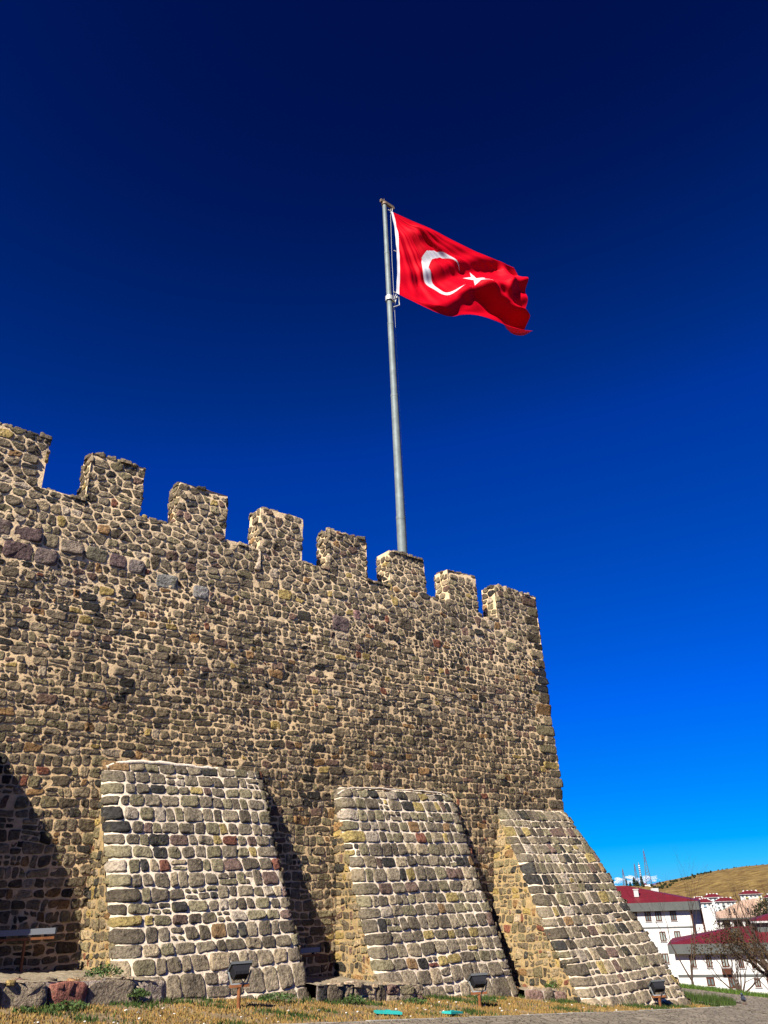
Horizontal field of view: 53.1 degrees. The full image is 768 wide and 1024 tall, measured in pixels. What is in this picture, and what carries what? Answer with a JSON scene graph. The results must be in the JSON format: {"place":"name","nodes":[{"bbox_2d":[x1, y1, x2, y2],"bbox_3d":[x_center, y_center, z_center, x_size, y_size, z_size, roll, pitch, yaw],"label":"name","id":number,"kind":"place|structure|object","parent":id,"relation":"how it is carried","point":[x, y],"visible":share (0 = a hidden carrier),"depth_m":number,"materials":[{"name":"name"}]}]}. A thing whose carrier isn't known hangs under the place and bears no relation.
{"place":"outdoors","nodes":[
{"label":"outdoors","id":0,"kind":"place"},
{"bbox_2d":[0,982,767,1023],"bbox_3d":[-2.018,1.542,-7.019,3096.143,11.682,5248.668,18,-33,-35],"label":"ground","id":1,"kind":"structure","parent":0,"point":[311,989],"depth_m":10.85,"materials":[{"name":"green plant"}]},
{"bbox_2d":[11,1004,35,1013],"bbox_3d":[-4.309,5.963,9.181,0.304,0.132,0.288,18,-33,-35],"label":"weed","id":2,"kind":"object","parent":1,"relation":"on","point":[22,1010],"visible":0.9,"depth_m":9.16,"materials":[{"name":"green plant"}]},
{"bbox_2d":[46,999,89,1010],"bbox_3d":[-3.991,6.223,9.682,0.532,0.134,0.530,18,-33,-35],"label":"weed","id":3,"kind":"object","parent":1,"relation":"on","point":[75,1003],"visible":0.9,"depth_m":9.63,"materials":[{"name":"green plant"}]},
{"bbox_2d":[127,987,150,999],"bbox_3d":[-3.382,6.647,10.593,0.325,0.164,0.336,-20,-31,31],"label":"weed","id":4,"kind":"object","parent":1,"relation":"on","point":[143,993],"visible":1,"depth_m":10.54,"materials":[{"name":"green plant"}]},
{"bbox_2d":[227,960,251,1008],"bbox_3d":[-2.080,6.841,11.027,0.350,0.689,0.279,11,-29,-25],"label":"floodlight","id":5,"kind":"object","parent":1,"relation":"on","point":[238,970],"visible":0.95,"depth_m":11.05,"materials":[{"name":"grey metal"}]},
{"bbox_2d":[259,992,296,1001],"bbox_3d":[-1.647,7.489,11.862,0.615,0.147,0.621,18,-33,-35],"label":"weed","id":6,"kind":"object","parent":1,"relation":"on","point":[283,996],"visible":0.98,"depth_m":11.81,"materials":[{"name":"green plant"}]},
{"bbox_2d":[300,946,320,956],"bbox_3d":[-1.561,8.354,14.128,0.868,0.590,0.110,14,-31,-30],"label":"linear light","id":7,"kind":"object","parent":1,"relation":"on","point":[313,950],"visible":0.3,"depth_m":14.31,"materials":[{"name":"grey metal"}]},
{"bbox_2d":[0,422,691,1008],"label":"castle wall","id":8,"kind":"structure","parent":1,"relation":"on","point":[268,752],"depth_m":15.54,"materials":[{"name":"stone"}]},
{"bbox_2d":[0,927,56,971],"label":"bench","id":9,"kind":"object","parent":8,"relation":"attached to","point":[4,934],"visible":0.87,"depth_m":11.60,"materials":[{"name":"grey metal"}]},
{"bbox_2d":[84,964,123,977],"bbox_3d":[-3.894,6.393,10.689,0.540,0.202,0.534,18,-33,-35],"label":"weed","id":10,"kind":"object","parent":8,"relation":"on","point":[108,969],"visible":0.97,"depth_m":10.63,"materials":[{"name":"green plant"}]},
{"bbox_2d":[380,198,406,552],"bbox_3d":[0.361,-4.439,27.714,0.839,19.280,0.839,-3,-27,2],"label":"flagpole","id":11,"kind":"object","parent":8,"relation":"on","point":[399,498],"visible":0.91,"depth_m":27.36,"materials":[{"name":"metal"}]},
{"bbox_2d":[388,209,530,335],"bbox_3d":[3.401,-9.884,31.960,6.708,4.890,1.242,14,-31,-29],"label":"flag","id":12,"kind":"object","parent":11,"relation":"attached to","point":[437,272],"visible":1,"depth_m":31.97,"materials":[{"name":"fabric"}]},
{"bbox_2d":[545,977,559,989],"bbox_3d":[3.599,9.872,16.064,0.550,0.311,0.553,18,-33,-35],"label":"weed","id":13,"kind":"object","parent":8,"relation":"on","point":[549,984],"visible":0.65,"depth_m":15.93,"materials":[{"name":"green plant"}]},
{"bbox_2d":[343,993,363,1003],"bbox_3d":[-0.500,7.866,12.399,0.384,0.166,0.397,18,-33,-35],"label":"weed","id":14,"kind":"object","parent":1,"relation":"on","point":[353,998],"visible":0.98,"depth_m":12.36,"materials":[{"name":"green plant"}]},
{"bbox_2d":[34,1001,685,1023],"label":"pebbles","id":15,"kind":"object","parent":1,"relation":"on","point":[319,1010],"visible":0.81,"depth_m":11.35,"materials":[{"name":"grey stone"}]},
{"bbox_2d":[374,1010,401,1014],"bbox_3d":[0.060,7.524,11.567,0.400,0.048,0.180,9,-28,-11],"label":"utility cover","id":16,"kind":"object","parent":1,"relation":"on","point":[388,1012],"visible":1,"depth_m":11.51,"materials":[{"name":"teal paint"}]},
{"bbox_2d":[403,997,426,1003],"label":"weed","id":17,"kind":"object","parent":1,"relation":"on","point":[415,1000],"visible":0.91,"depth_m":13.11,"materials":[{"name":"green plant"}]},
{"bbox_2d":[442,1010,462,1013],"bbox_3d":[1.082,7.918,12.167,0.180,0.048,0.320,-22,-38,34],"label":"utility cover","id":18,"kind":"object","parent":1,"relation":"on","point":[452,1012],"visible":1,"depth_m":12.09,"materials":[{"name":"teal paint"}]},
{"bbox_2d":[467,973,487,1006],"bbox_3d":[1.665,8.439,13.464,0.350,0.624,0.277,4,-27,-13],"label":"floodlight","id":19,"kind":"object","parent":1,"relation":"on","point":[476,980],"visible":0.95,"depth_m":13.47,"materials":[{"name":"grey metal"}]},
{"bbox_2d":[469,996,496,1002],"bbox_3d":[1.817,9.088,14.288,0.565,0.140,0.577,18,-33,-35],"label":"weed","id":20,"kind":"object","parent":1,"relation":"on","point":[492,999],"visible":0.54,"depth_m":14.28,"materials":[{"name":"green plant"}]},
{"bbox_2d":[289,1006,734,1023],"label":"kerb","id":21,"kind":"structure","parent":1,"relation":"on","point":[505,1015],"depth_m":12.28,"materials":[{"name":"stone"}]},
{"bbox_2d":[647,979,665,1005],"bbox_3d":[5.769,10.159,16.126,0.350,0.597,0.278,2,-27,-9],"label":"floodlight","id":22,"kind":"object","parent":1,"relation":"on","point":[655,986],"visible":0.92,"depth_m":16.13,"materials":[{"name":"grey metal"}]},
{"bbox_2d":[624,851,706,983],"bbox_3d":[10.338,15.138,27.101,3.192,6.200,1.571,-3,-27,2],"label":"bare tree","id":23,"kind":"object","parent":1,"relation":"on","point":[691,962],"visible":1,"depth_m":27.38,"materials":[{"name":"brown plant"}]},
{"bbox_2d":[683,918,767,991],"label":"bare tree","id":24,"kind":"object","parent":1,"relation":"on","point":[732,940],"visible":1,"depth_m":24.60,"materials":[{"name":"brown plant"}]},
{"bbox_2d":[687,877,767,976],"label":"bare tree","id":25,"kind":"object","parent":1,"relation":"on","point":[752,921],"visible":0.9,"depth_m":26.00,"materials":[{"name":"brown plant"}]},
{"bbox_2d":[711,902,767,989],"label":"bare tree","id":26,"kind":"object","parent":1,"relation":"on","point":[751,951],"visible":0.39,"depth_m":31.79,"materials":[{"name":"brown plant"}]},
{"bbox_2d":[0,0,767,885],"label":"sky","id":27,"kind":"structure","parent":0,"point":[193,278],"materials":[{"name":"blue"}]},
{"bbox_2d":[307,988,767,1023],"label":"path","id":28,"kind":"structure","parent":0,"point":[754,1009],"depth_m":13.82,"materials":[{"name":"grey concrete"}]},
{"bbox_2d":[740,993,745,1004],"bbox_3d":[8.315,11.260,17.773,0.112,0.255,0.291,-17,-30,27],"label":"pigeon","id":29,"kind":"object","parent":28,"relation":"on","point":[743,998],"visible":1,"depth_m":17.72,"materials":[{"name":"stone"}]},
{"bbox_2d":[631,864,767,908],"bbox_3d":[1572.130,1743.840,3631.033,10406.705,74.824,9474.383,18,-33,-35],"label":"hillside","id":30,"kind":"structure","parent":0,"point":[720,882],"depth_m":1190.85,"materials":[{"name":"brown plant"}]},
{"bbox_2d":[643,850,652,884],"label":"radio mast","id":31,"kind":"object","parent":30,"relation":"on","point":[646,869],"visible":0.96,"depth_m":1301.36,"materials":[{"name":"grey metal"}]},
{"bbox_2d":[615,886,718,978],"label":"white house","id":32,"kind":"structure","parent":30,"relation":"on","point":[677,919],"depth_m":117.80,"materials":[{"name":"grey paint"}]},
{"bbox_2d":[644,912,651,921],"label":"window","id":33,"kind":"structure","parent":32,"relation":"in","point":[647,915],"depth_m":118.87,"materials":[{"name":"white glass"}]},
{"bbox_2d":[655,911,662,921],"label":"window","id":34,"kind":"structure","parent":32,"relation":"in","point":[658,916],"depth_m":118.38,"materials":[{"name":"grey glass"}]},
{"bbox_2d":[659,931,666,941],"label":"window","id":35,"kind":"structure","parent":32,"relation":"in","point":[662,937],"depth_m":117.11,"materials":[{"name":"grey glass"}]},
{"bbox_2d":[662,953,669,963],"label":"window","id":36,"kind":"structure","parent":32,"relation":"in","point":[665,955],"depth_m":115.89,"materials":[{"name":"grey"}]},
{"bbox_2d":[669,911,676,920],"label":"window","id":37,"kind":"structure","parent":32,"relation":"in","point":[673,916],"depth_m":117.72,"materials":[{"name":"white glass"}]},
{"bbox_2d":[674,931,680,936],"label":"window","id":38,"kind":"structure","parent":32,"relation":"in","point":[676,933],"depth_m":116.63,"materials":[{"name":"grey glass"}]},
{"bbox_2d":[699,898,712,907],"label":"apartment block","id":39,"kind":"structure","parent":30,"relation":"on","point":[705,901],"depth_m":667.96,"materials":[{"name":"grey paint"}]},
{"bbox_2d":[702,893,721,910],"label":"apartment block","id":40,"kind":"structure","parent":30,"relation":"on","point":[711,898],"depth_m":709.08,"materials":[{"name":"grey paint"}]},
{"bbox_2d":[667,926,767,993],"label":"white house","id":41,"kind":"structure","parent":30,"relation":"on","point":[702,974],"depth_m":93.28,"materials":[{"name":"grey paint"}]},
{"bbox_2d":[689,955,696,968],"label":"window","id":42,"kind":"structure","parent":41,"relation":"in","point":[694,965],"depth_m":93.94,"materials":[{"name":"brown"}]},
{"bbox_2d":[705,955,712,967],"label":"window","id":43,"kind":"structure","parent":41,"relation":"in","point":[709,962],"depth_m":93.46,"materials":[{"name":"brown"}]},
{"bbox_2d":[706,977,715,986],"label":"window","id":44,"kind":"structure","parent":41,"relation":"in","point":[710,980],"depth_m":92.62,"materials":[{"name":"brown glass"}]},
{"bbox_2d":[720,955,729,967],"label":"window","id":45,"kind":"structure","parent":41,"relation":"in","point":[726,964],"depth_m":92.87,"materials":[{"name":"brown"}]},
{"bbox_2d":[728,977,736,988],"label":"window","id":46,"kind":"structure","parent":41,"relation":"in","point":[731,978],"depth_m":91.83,"materials":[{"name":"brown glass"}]},
{"bbox_2d":[738,955,745,968],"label":"window","id":47,"kind":"structure","parent":41,"relation":"in","point":[742,962],"depth_m":92.19,"materials":[{"name":"brown glass"}]},
{"bbox_2d":[754,978,761,987],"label":"window","id":48,"kind":"structure","parent":41,"relation":"in","point":[757,985],"depth_m":90.87,"materials":[{"name":"brown"}]},
{"bbox_2d":[713,897,736,910],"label":"apartment block","id":49,"kind":"structure","parent":30,"relation":"on","point":[719,903],"depth_m":663.33,"materials":[{"name":"grey paint"}]},
{"bbox_2d":[715,898,763,928],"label":"columned building","id":50,"kind":"structure","parent":30,"relation":"on","point":[722,918],"depth_m":136.73,"materials":[{"name":"paint"}]},
{"bbox_2d":[738,890,762,901],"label":"apartment block","id":51,"kind":"structure","parent":30,"relation":"on","point":[746,895],"depth_m":700.23,"materials":[{"name":"grey paint"}]},
{"bbox_2d":[750,898,767,916],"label":"pine tree","id":52,"kind":"object","parent":30,"relation":"on","point":[756,910],"visible":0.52,"depth_m":122.03,"materials":[{"name":"green plant"}]},
{"bbox_2d":[751,914,767,931],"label":"grey house","id":53,"kind":"structure","parent":30,"relation":"on","point":[765,918],"depth_m":95.43,"materials":[{"name":"grey"}]}
]}

